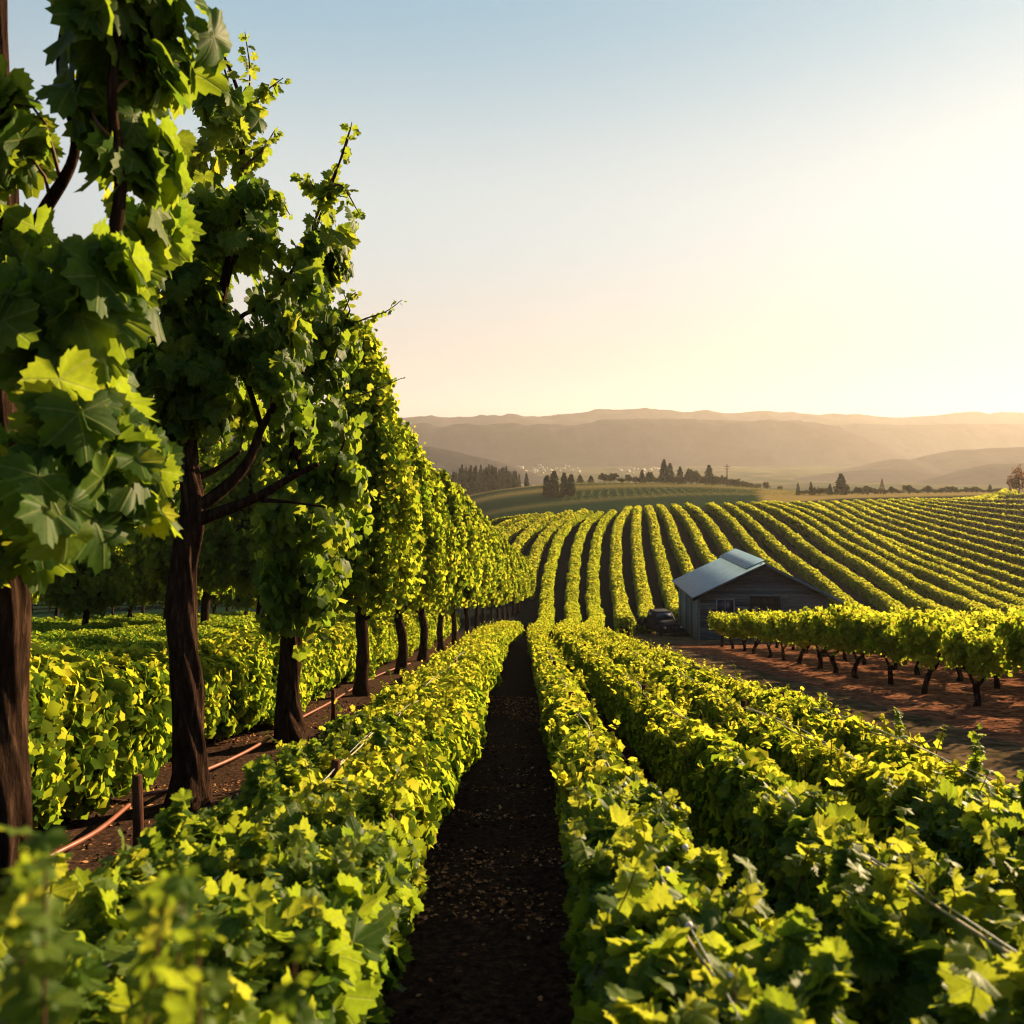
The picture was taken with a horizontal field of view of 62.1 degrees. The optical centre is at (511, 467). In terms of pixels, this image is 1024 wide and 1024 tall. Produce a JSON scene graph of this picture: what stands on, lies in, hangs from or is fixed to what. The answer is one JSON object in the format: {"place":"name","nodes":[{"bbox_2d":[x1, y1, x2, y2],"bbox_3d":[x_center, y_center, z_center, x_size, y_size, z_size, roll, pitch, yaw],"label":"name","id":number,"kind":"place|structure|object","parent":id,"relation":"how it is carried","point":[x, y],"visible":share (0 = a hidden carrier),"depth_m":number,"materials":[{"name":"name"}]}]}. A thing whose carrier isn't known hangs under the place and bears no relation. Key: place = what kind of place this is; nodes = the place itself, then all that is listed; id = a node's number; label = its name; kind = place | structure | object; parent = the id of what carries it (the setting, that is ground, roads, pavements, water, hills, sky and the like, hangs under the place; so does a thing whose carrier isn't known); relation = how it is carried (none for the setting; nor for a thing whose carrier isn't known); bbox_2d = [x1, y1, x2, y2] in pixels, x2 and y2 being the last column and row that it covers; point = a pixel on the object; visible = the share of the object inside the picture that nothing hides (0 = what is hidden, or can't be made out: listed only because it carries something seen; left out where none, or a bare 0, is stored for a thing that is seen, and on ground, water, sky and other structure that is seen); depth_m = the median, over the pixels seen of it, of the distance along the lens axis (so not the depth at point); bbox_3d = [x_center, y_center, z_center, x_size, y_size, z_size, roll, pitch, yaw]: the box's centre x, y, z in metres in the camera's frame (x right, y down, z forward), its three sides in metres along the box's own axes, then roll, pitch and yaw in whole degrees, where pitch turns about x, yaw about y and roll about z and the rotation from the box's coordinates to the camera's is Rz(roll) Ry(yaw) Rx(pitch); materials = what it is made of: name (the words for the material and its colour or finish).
{"place":"outdoors","nodes":[
{"label":"outdoors","id":0,"kind":"place"},
{"bbox_2d":[230,438,547,484],"bbox_3d":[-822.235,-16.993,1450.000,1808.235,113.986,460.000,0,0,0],"label":"hills","id":1,"kind":"structure","parent":0,"point":[449,462],"depth_m":1379.79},
{"bbox_2d":[8,0,1023,417],"label":"sky","id":2,"kind":"structure","parent":0,"point":[816,207],"materials":[{"name":"blue"}]},
{"bbox_2d":[31,466,1023,1023],"bbox_3d":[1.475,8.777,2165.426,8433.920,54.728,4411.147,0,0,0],"label":"ground","id":3,"kind":"structure","parent":0,"point":[503,954],"depth_m":11.75,"materials":[{"name":"soil"}]},
{"bbox_2d":[35,546,130,624],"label":"orchard tree","id":4,"kind":"object","parent":3,"relation":"on","point":[85,590],"visible":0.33,"depth_m":45.81,"materials":[{"name":"green plant"}]},
{"bbox_2d":[32,613,162,622],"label":"vine hedge","id":5,"kind":"object","parent":3,"relation":"on","point":[56,618],"visible":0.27,"depth_m":67.30,"materials":[{"name":"green plant"}]},
{"bbox_2d":[0,0,231,895],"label":"tall tree","id":6,"kind":"object","parent":3,"relation":"on","point":[91,462],"visible":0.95,"depth_m":4.26,"materials":[{"name":"green plant"}]},
{"bbox_2d":[111,523,159,617],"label":"orchard tree","id":7,"kind":"object","parent":3,"relation":"on","point":[130,605],"visible":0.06,"depth_m":67.52,"materials":[{"name":"green plant"}]},
{"bbox_2d":[132,774,143,846],"bbox_3d":[-3.417,3.404,7.753,0.109,1.202,0.101,0,0,0],"label":"stake","id":8,"kind":"object","parent":3,"relation":"on","point":[137,806],"visible":0.54,"depth_m":7.71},
{"bbox_2d":[32,611,255,626],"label":"vine hedge","id":9,"kind":"object","parent":3,"relation":"on","point":[104,620],"visible":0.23,"depth_m":57.94,"materials":[{"name":"green plant"}]},
{"bbox_2d":[31,614,266,632],"bbox_3d":[-21.885,10.139,54.042,2.234,11.591,68.249,0,0,1],"label":"vine hedge","id":10,"kind":"object","parent":3,"relation":"on","point":[91,625],"visible":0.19,"depth_m":45.73,"materials":[{"name":"green plant"}]},
{"bbox_2d":[121,526,202,619],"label":"orchard tree","id":11,"kind":"object","parent":3,"relation":"on","point":[142,589],"visible":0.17,"depth_m":59.60,"materials":[{"name":"green plant"}]},
{"bbox_2d":[136,433,235,621],"bbox_3d":[-19.499,4.089,53.724,7.673,14.313,7.771,0,0,-34],"label":"orchard tree","id":12,"kind":"object","parent":3,"relation":"on","point":[157,555],"visible":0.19,"depth_m":52.38,"materials":[{"name":"green plant"}]},
{"bbox_2d":[31,610,353,642],"bbox_3d":[-17.395,9.906,51.997,2.003,12.214,72.204,0,0,1],"label":"vine hedge","id":13,"kind":"object","parent":3,"relation":"on","point":[53,634],"visible":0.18,"depth_m":37.41,"materials":[{"name":"green plant"}]},
{"bbox_2d":[31,611,386,648],"bbox_3d":[-13.906,9.450,50.018,1.970,12.697,76.243,0,0,1],"label":"vine hedge","id":14,"kind":"object","parent":3,"relation":"on","point":[78,641],"visible":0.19,"depth_m":29.21,"materials":[{"name":"green plant"}]},
{"bbox_2d":[51,663,410,854],"bbox_3d":[-4.454,5.791,20.997,0.398,4.094,26.023,0,0,1],"label":"hose","id":15,"kind":"object","parent":3,"relation":"on","point":[109,821],"visible":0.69,"depth_m":10.70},
{"bbox_2d":[218,586,258,615],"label":"orchard tree","id":16,"kind":"object","parent":3,"relation":"on","point":[243,601],"visible":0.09,"depth_m":72.22,"materials":[{"name":"green plant"}]},
{"bbox_2d":[198,435,283,619],"bbox_3d":[-14.287,3.410,49.016,7.857,14.122,7.573,0,0,21],"label":"orchard tree","id":17,"kind":"object","parent":3,"relation":"on","point":[230,545],"visible":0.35,"depth_m":46.72,"materials":[{"name":"green plant"}]},
{"bbox_2d":[70,607,414,654],"bbox_3d":[-10.810,9.110,48.513,1.751,12.838,79.252,0,0,1],"label":"vine hedge","id":18,"kind":"object","parent":3,"relation":"on","point":[141,642],"visible":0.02,"depth_m":24.69,"materials":[{"name":"green plant"}]},
{"bbox_2d":[28,609,460,829],"bbox_3d":[-5.372,6.971,34.607,2.408,11.418,63.002,0,0,1],"label":"vine hedge","id":19,"kind":"object","parent":3,"relation":"on","point":[100,728],"visible":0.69,"depth_m":11.07,"materials":[{"name":"green plant"}]},
{"bbox_2d":[127,20,365,811],"bbox_3d":[-4.096,-0.561,10.958,4.516,10.160,2.331,0,0,23],"label":"tall tree","id":20,"kind":"object","parent":3,"relation":"on","point":[212,367],"visible":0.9,"depth_m":10.68,"materials":[{"name":"green plant"}]},
{"bbox_2d":[0,620,523,1023],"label":"vine hedge","id":21,"kind":"object","parent":3,"relation":"on","point":[290,887],"visible":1,"depth_m":3.60,"materials":[{"name":"green plant"}]},
{"bbox_2d":[250,276,406,745],"bbox_3d":[-3.789,0.434,15.701,2.705,9.610,3.022,0,0,-40],"label":"tall tree","id":22,"kind":"object","parent":3,"relation":"on","point":[303,582],"visible":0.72,"depth_m":15.07,"materials":[{"name":"green plant"}]},
{"bbox_2d":[38,694,684,1015],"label":"leaf litter","id":23,"kind":"object","parent":3,"relation":"on","point":[502,899],"visible":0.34,"depth_m":8.56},
{"bbox_2d":[310,323,428,696],"bbox_3d":[-4.053,1.158,23.424,3.372,10.464,3.498,0,0,29],"label":"tall tree","id":24,"kind":"object","parent":3,"relation":"on","point":[381,572],"visible":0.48,"depth_m":22.63,"materials":[{"name":"green plant"}]},
{"bbox_2d":[370,418,450,673],"bbox_3d":[-3.970,2.847,30.513,3.580,9.333,3.740,0,0,0],"label":"tall tree","id":25,"kind":"object","parent":3,"relation":"on","point":[430,544],"visible":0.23,"depth_m":30.12,"materials":[{"name":"green plant"}]},
{"bbox_2d":[404,459,460,660],"bbox_3d":[-3.912,3.977,37.023,3.437,9.091,3.796,0,0,0],"label":"tall tree","id":26,"kind":"object","parent":3,"relation":"on","point":[451,548],"visible":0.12,"depth_m":36.66,"materials":[{"name":"green plant"}]},
{"bbox_2d":[416,468,476,650],"bbox_3d":[-3.628,4.791,43.973,3.641,9.611,3.550,0,0,-22],"label":"tall tree","id":27,"kind":"object","parent":3,"relation":"on","point":[456,510],"visible":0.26,"depth_m":43.60,"materials":[{"name":"green plant"}]},
{"bbox_2d":[449,482,483,643],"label":"tall tree","id":28,"kind":"object","parent":3,"relation":"on","point":[472,546],"visible":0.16,"depth_m":50.56,"materials":[{"name":"green plant"}]},
{"bbox_2d":[458,494,493,635],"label":"tall tree","id":29,"kind":"object","parent":3,"relation":"on","point":[486,568],"visible":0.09,"depth_m":56.66,"materials":[{"name":"green plant"}]},
{"bbox_2d":[474,507,500,629],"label":"tall tree","id":30,"kind":"object","parent":3,"relation":"on","point":[492,589],"visible":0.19,"depth_m":62.12,"materials":[{"name":"green plant"}]},
{"bbox_2d":[479,516,505,624],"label":"tall tree","id":31,"kind":"object","parent":3,"relation":"on","point":[499,559],"visible":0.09,"depth_m":66.63,"materials":[{"name":"green plant"}]},
{"bbox_2d":[490,524,507,623],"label":"tall tree","id":32,"kind":"object","parent":3,"relation":"on","point":[505,578],"visible":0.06,"depth_m":70.36,"materials":[{"name":"green plant"}]},
{"bbox_2d":[495,531,513,622],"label":"tall tree","id":33,"kind":"object","parent":3,"relation":"on","point":[508,594],"visible":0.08,"depth_m":73.29,"materials":[{"name":"green plant"}]},
{"bbox_2d":[501,536,518,620],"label":"tall tree","id":34,"kind":"object","parent":3,"relation":"on","point":[513,578],"visible":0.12,"depth_m":75.74,"materials":[{"name":"green plant"}]},
{"bbox_2d":[506,543,522,619],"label":"tall tree","id":35,"kind":"object","parent":3,"relation":"on","point":[519,590],"visible":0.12,"depth_m":78.14,"materials":[{"name":"green plant"}]},
{"bbox_2d":[495,513,538,532],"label":"vine hedge","id":36,"kind":"object","parent":3,"relation":"on","point":[503,526],"visible":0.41,"depth_m":138.72,"materials":[{"name":"green plant"}]},
{"bbox_2d":[511,547,527,615],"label":"tall tree","id":37,"kind":"object","parent":3,"relation":"on","point":[523,580],"visible":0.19,"depth_m":80.69,"materials":[{"name":"green plant"}]},
{"bbox_2d":[38,687,1013,1023],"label":"fallen leaves","id":38,"kind":"object","parent":3,"relation":"on","point":[444,1007],"visible":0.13,"depth_m":9.27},
{"bbox_2d":[500,511,553,542],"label":"vine hedge","id":39,"kind":"object","parent":3,"relation":"on","point":[513,530],"visible":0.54,"depth_m":133.92,"materials":[{"name":"green plant"}]},
{"bbox_2d":[511,510,573,552],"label":"vine hedge","id":40,"kind":"object","parent":3,"relation":"on","point":[526,536],"visible":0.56,"depth_m":130.14,"materials":[{"name":"green plant"}]},
{"bbox_2d":[547,471,560,497],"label":"conifer","id":41,"kind":"object","parent":3,"relation":"on","point":[552,492],"visible":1,"depth_m":356.00,"materials":[{"name":"green plant"}]},
{"bbox_2d":[528,508,587,599],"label":"vine hedge","id":42,"kind":"object","parent":3,"relation":"on","point":[545,536],"visible":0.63,"depth_m":119.73,"materials":[{"name":"green plant"}]},
{"bbox_2d":[608,505,635,635],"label":"vine hedge","id":43,"kind":"object","parent":3,"relation":"on","point":[623,617],"visible":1,"depth_m":92.40,"materials":[{"name":"green plant"}]},
{"bbox_2d":[630,505,654,632],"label":"vine hedge","id":44,"kind":"object","parent":3,"relation":"on","point":[644,601],"visible":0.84,"depth_m":98.62,"materials":[{"name":"green plant"}]},
{"bbox_2d":[644,505,678,620],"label":"vine hedge","id":45,"kind":"object","parent":3,"relation":"on","point":[669,596],"visible":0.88,"depth_m":101.38,"materials":[{"name":"green plant"}]},
{"bbox_2d":[656,504,693,574],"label":"vine hedge","id":46,"kind":"object","parent":3,"relation":"on","point":[682,558],"visible":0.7,"depth_m":119.43,"materials":[{"name":"green plant"}]},
{"bbox_2d":[669,503,716,564],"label":"vine hedge","id":47,"kind":"object","parent":3,"relation":"on","point":[705,555],"visible":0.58,"depth_m":125.59,"materials":[{"name":"green plant"}]},
{"bbox_2d":[563,481,841,501],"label":"distant vines","id":48,"kind":"object","parent":3,"relation":"on","point":[758,488],"visible":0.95,"depth_m":379.15,"materials":[{"name":"green plant"}]},
{"bbox_2d":[684,502,733,553],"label":"vine hedge","id":49,"kind":"object","parent":3,"relation":"on","point":[717,536],"visible":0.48,"depth_m":133.46,"materials":[{"name":"green plant"}]},
{"bbox_2d":[524,510,936,1023],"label":"vine hedge","id":50,"kind":"object","parent":3,"relation":"on","point":[658,932],"visible":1,"depth_m":3.33,"materials":[{"name":"green plant"}]},
{"bbox_2d":[705,502,791,575],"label":"vine hedge","id":51,"kind":"object","parent":3,"relation":"on","point":[742,536],"visible":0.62,"depth_m":129.16,"materials":[{"name":"green plant"}]},
{"bbox_2d":[672,548,842,639],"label":"barn","id":52,"kind":"structure","parent":3,"relation":"on","point":[733,581],"depth_m":54.91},
{"bbox_2d":[716,599,734,614],"bbox_3d":[13.766,8.954,54.915,1.210,1.030,0.120,0,0,1],"label":"window","id":53,"kind":"structure","parent":52,"relation":"in","point":[722,605],"depth_m":54.96,"materials":[{"name":"grey glass"}]},
{"bbox_2d":[750,596,779,638],"bbox_3d":[16.327,9.649,54.860,1.950,2.760,0.140,0,0,2],"label":"door","id":54,"kind":"structure","parent":52,"relation":"in","point":[765,603],"depth_m":54.88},
{"bbox_2d":[550,511,1023,1023],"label":"vine hedge","id":55,"kind":"object","parent":3,"relation":"on","point":[896,914],"visible":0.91,"depth_m":4.20,"materials":[{"name":"green plant"}]},
{"bbox_2d":[568,509,1023,918],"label":"vine hedge","id":56,"kind":"object","parent":3,"relation":"on","point":[967,829],"visible":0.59,"depth_m":6.04,"materials":[{"name":"green plant"}]},
{"bbox_2d":[722,502,874,614],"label":"vine hedge","id":57,"kind":"object","parent":3,"relation":"on","point":[813,576],"visible":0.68,"depth_m":112.49,"materials":[{"name":"green plant"}]},
{"bbox_2d":[589,624,1023,809],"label":"vine hedge","id":58,"kind":"object","parent":3,"relation":"on","point":[901,749],"visible":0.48,"depth_m":8.06,"materials":[{"name":"green plant"}]},
{"bbox_2d":[735,501,911,613],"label":"vine hedge","id":59,"kind":"object","parent":3,"relation":"on","point":[882,601],"visible":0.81,"depth_m":111.81,"materials":[{"name":"green plant"}]},
{"bbox_2d":[749,501,957,612],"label":"vine hedge","id":60,"kind":"object","parent":3,"relation":"on","point":[899,591],"visible":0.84,"depth_m":114.33,"materials":[{"name":"green plant"}]},
{"bbox_2d":[761,500,1000,615],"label":"vine hedge","id":61,"kind":"object","parent":3,"relation":"on","point":[937,595],"visible":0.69,"depth_m":109.66,"materials":[{"name":"green plant"}]},
{"bbox_2d":[772,500,1023,614],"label":"vine hedge","id":62,"kind":"object","parent":3,"relation":"on","point":[943,582],"visible":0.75,"depth_m":113.55,"materials":[{"name":"green plant"}]},
{"bbox_2d":[790,500,1023,606],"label":"vine hedge","id":63,"kind":"object","parent":3,"relation":"on","point":[980,587],"visible":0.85,"depth_m":122.57,"materials":[{"name":"green plant"}]},
{"bbox_2d":[806,500,1023,597],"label":"vine hedge","id":64,"kind":"object","parent":3,"relation":"on","point":[997,584],"visible":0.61,"depth_m":118.01,"materials":[{"name":"green plant"}]},
{"bbox_2d":[818,500,1023,588],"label":"vine hedge","id":65,"kind":"object","parent":3,"relation":"on","point":[998,574],"visible":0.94,"depth_m":135.38,"materials":[{"name":"green plant"}]},
{"bbox_2d":[830,500,1023,576],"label":"vine hedge","id":66,"kind":"object","parent":3,"relation":"on","point":[986,560],"visible":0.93,"depth_m":146.28,"materials":[{"name":"green plant"}]},
{"bbox_2d":[842,499,1023,566],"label":"vine hedge","id":67,"kind":"object","parent":3,"relation":"on","point":[1017,559],"visible":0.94,"depth_m":155.57,"materials":[{"name":"green plant"}]},
{"bbox_2d":[853,499,1023,556],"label":"vine hedge","id":68,"kind":"object","parent":3,"relation":"on","point":[1014,549],"visible":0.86,"depth_m":165.98,"materials":[{"name":"green plant"}]},
{"bbox_2d":[865,499,1023,547],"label":"vine hedge","id":69,"kind":"object","parent":3,"relation":"on","point":[1000,537],"visible":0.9,"depth_m":176.92,"materials":[{"name":"green plant"}]},
{"bbox_2d":[877,499,1023,538],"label":"vine hedge","id":70,"kind":"object","parent":3,"relation":"on","point":[996,529],"visible":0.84,"depth_m":187.04,"materials":[{"name":"green plant"}]},
{"bbox_2d":[888,498,1023,529],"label":"vine hedge","id":71,"kind":"object","parent":3,"relation":"on","point":[999,522],"visible":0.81,"depth_m":199.17,"materials":[{"name":"green plant"}]},
{"bbox_2d":[898,498,1023,522],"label":"vine hedge","id":72,"kind":"object","parent":3,"relation":"on","point":[1012,518],"visible":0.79,"depth_m":210.67,"materials":[{"name":"green plant"}]},
{"bbox_2d":[908,498,1023,515],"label":"vine hedge","id":73,"kind":"object","parent":3,"relation":"on","point":[1020,512],"visible":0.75,"depth_m":223.35,"materials":[{"name":"green plant"}]},
{"bbox_2d":[916,497,1023,509],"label":"vine hedge","id":74,"kind":"object","parent":3,"relation":"on","point":[1003,505],"visible":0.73,"depth_m":236.66,"materials":[{"name":"green plant"}]},
{"bbox_2d":[930,498,1023,503],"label":"vine hedge","id":75,"kind":"object","parent":3,"relation":"on","point":[1010,501],"visible":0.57,"depth_m":250.99,"materials":[{"name":"green plant"}]},
{"bbox_2d":[1006,464,1023,493],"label":"broadleaf tree","id":76,"kind":"object","parent":3,"relation":"on","point":[1015,483],"visible":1,"depth_m":284.90,"materials":[{"name":"brown plant"}]},
{"bbox_2d":[231,418,925,465],"bbox_3d":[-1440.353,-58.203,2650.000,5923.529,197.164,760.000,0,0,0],"label":"hills","id":77,"kind":"structure","parent":0,"point":[654,442],"depth_m":2449.07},
{"bbox_2d":[611,629,782,643],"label":"dirt yard","id":78,"kind":"structure","parent":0,"point":[648,636],"depth_m":53.86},
{"bbox_2d":[637,609,682,635],"bbox_3d":[10.977,11.417,62.971,2.100,1.819,4.860,0,0,-14],"label":"pickup truck","id":79,"kind":"object","parent":78,"relation":"on","point":[660,622],"visible":0.83,"depth_m":62.21,"materials":[{"name":"blue paint"}]},
{"bbox_2d":[396,408,1023,426],"bbox_3d":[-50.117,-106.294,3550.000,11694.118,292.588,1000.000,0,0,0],"label":"hills","id":80,"kind":"structure","parent":0,"point":[835,419],"depth_m":3431.77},
{"bbox_2d":[655,647,1023,785],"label":"dirt track","id":81,"kind":"structure","parent":0,"point":[1005,759],"depth_m":17.25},
{"bbox_2d":[672,644,1023,745],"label":"red soil","id":82,"kind":"structure","parent":0,"point":[948,699],"depth_m":25.66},
{"bbox_2d":[706,611,732,646],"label":"field vine","id":83,"kind":"object","parent":82,"relation":"on","point":[714,620],"visible":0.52,"depth_m":46.88,"materials":[{"name":"green plant"}]},
{"bbox_2d":[717,612,739,648],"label":"field vine","id":84,"kind":"object","parent":82,"relation":"on","point":[725,629],"visible":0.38,"depth_m":44.67,"materials":[{"name":"green plant"}]},
{"bbox_2d":[728,612,752,650],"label":"field vine","id":85,"kind":"object","parent":82,"relation":"on","point":[733,626],"visible":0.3,"depth_m":42.60,"materials":[{"name":"green plant"}]},
{"bbox_2d":[736,608,768,653],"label":"field vine","id":86,"kind":"object","parent":82,"relation":"on","point":[745,620],"visible":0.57,"depth_m":40.36,"materials":[{"name":"green plant"}]},
{"bbox_2d":[753,611,778,657],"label":"field vine","id":87,"kind":"object","parent":82,"relation":"on","point":[760,623],"visible":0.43,"depth_m":38.12,"materials":[{"name":"green plant"}]},
{"bbox_2d":[762,609,793,659],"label":"field vine","id":88,"kind":"object","parent":82,"relation":"on","point":[773,631],"visible":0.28,"depth_m":36.05,"materials":[{"name":"green plant"}]},
{"bbox_2d":[774,609,824,663],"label":"field vine","id":89,"kind":"object","parent":82,"relation":"on","point":[789,622],"visible":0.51,"depth_m":33.90,"materials":[{"name":"green plant"}]},
{"bbox_2d":[795,606,823,668],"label":"field vine","id":90,"kind":"object","parent":82,"relation":"on","point":[803,626],"visible":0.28,"depth_m":32.08,"materials":[{"name":"green plant"}]},
{"bbox_2d":[807,607,855,672],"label":"field vine","id":91,"kind":"object","parent":82,"relation":"on","point":[821,628],"visible":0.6,"depth_m":29.81,"materials":[{"name":"green plant"}]},
{"bbox_2d":[827,601,881,678],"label":"field vine","id":92,"kind":"object","parent":82,"relation":"on","point":[848,624],"visible":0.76,"depth_m":27.73,"materials":[{"name":"green plant"}]},
{"bbox_2d":[858,608,916,684],"bbox_3d":[11.450,5.531,25.689,1.246,2.277,2.463,0,0,-3],"label":"field vine","id":93,"kind":"object","parent":82,"relation":"on","point":[880,639],"visible":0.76,"depth_m":25.61,"materials":[{"name":"green plant"}]},
{"bbox_2d":[890,607,961,693],"bbox_3d":[11.303,5.106,23.323,1.258,2.404,2.484,0,0,5],"label":"field vine","id":94,"kind":"object","parent":82,"relation":"on","point":[921,633],"visible":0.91,"depth_m":22.88,"materials":[{"name":"green plant"}]},
{"bbox_2d":[938,610,974,680],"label":"field vine","id":95,"kind":"object","parent":82,"relation":"on","point":[960,677],"visible":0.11,"depth_m":26.74,"materials":[{"name":"green plant"}]},
{"bbox_2d":[936,620,1012,705],"bbox_3d":[11.258,4.814,20.545,1.235,2.156,2.352,0,0,1],"label":"field vine","id":96,"kind":"object","parent":82,"relation":"on","point":[959,646],"visible":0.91,"depth_m":20.40,"materials":[{"name":"green plant"}]},
{"bbox_2d":[962,607,1013,688],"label":"field vine","id":97,"kind":"object","parent":82,"relation":"on","point":[983,620],"visible":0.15,"depth_m":24.62,"materials":[{"name":"green plant"}]},
{"bbox_2d":[990,607,1023,673],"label":"field vine","id":98,"kind":"object","parent":82,"relation":"on","point":[1012,644],"visible":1,"depth_m":18.69,"materials":[{"name":"green plant"}]},
{"bbox_2d":[794,469,944,481],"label":"hills","id":99,"kind":"structure","parent":0,"point":[885,475],"depth_m":1522.23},
{"bbox_2d":[835,447,1023,473],"bbox_3d":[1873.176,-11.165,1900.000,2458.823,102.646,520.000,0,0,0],"label":"hills","id":100,"kind":"structure","parent":0,"point":[947,462],"depth_m":1815.67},
{"bbox_2d":[838,423,1023,454],"bbox_3d":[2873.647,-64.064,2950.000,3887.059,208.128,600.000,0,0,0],"label":"hills","id":101,"kind":"structure","parent":0,"point":[929,439],"depth_m":2831.86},
{"bbox_2d":[916,463,1023,485],"bbox_3d":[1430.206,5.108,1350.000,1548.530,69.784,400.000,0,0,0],"label":"hills","id":102,"kind":"structure","parent":0,"point":[992,474],"depth_m":1308.84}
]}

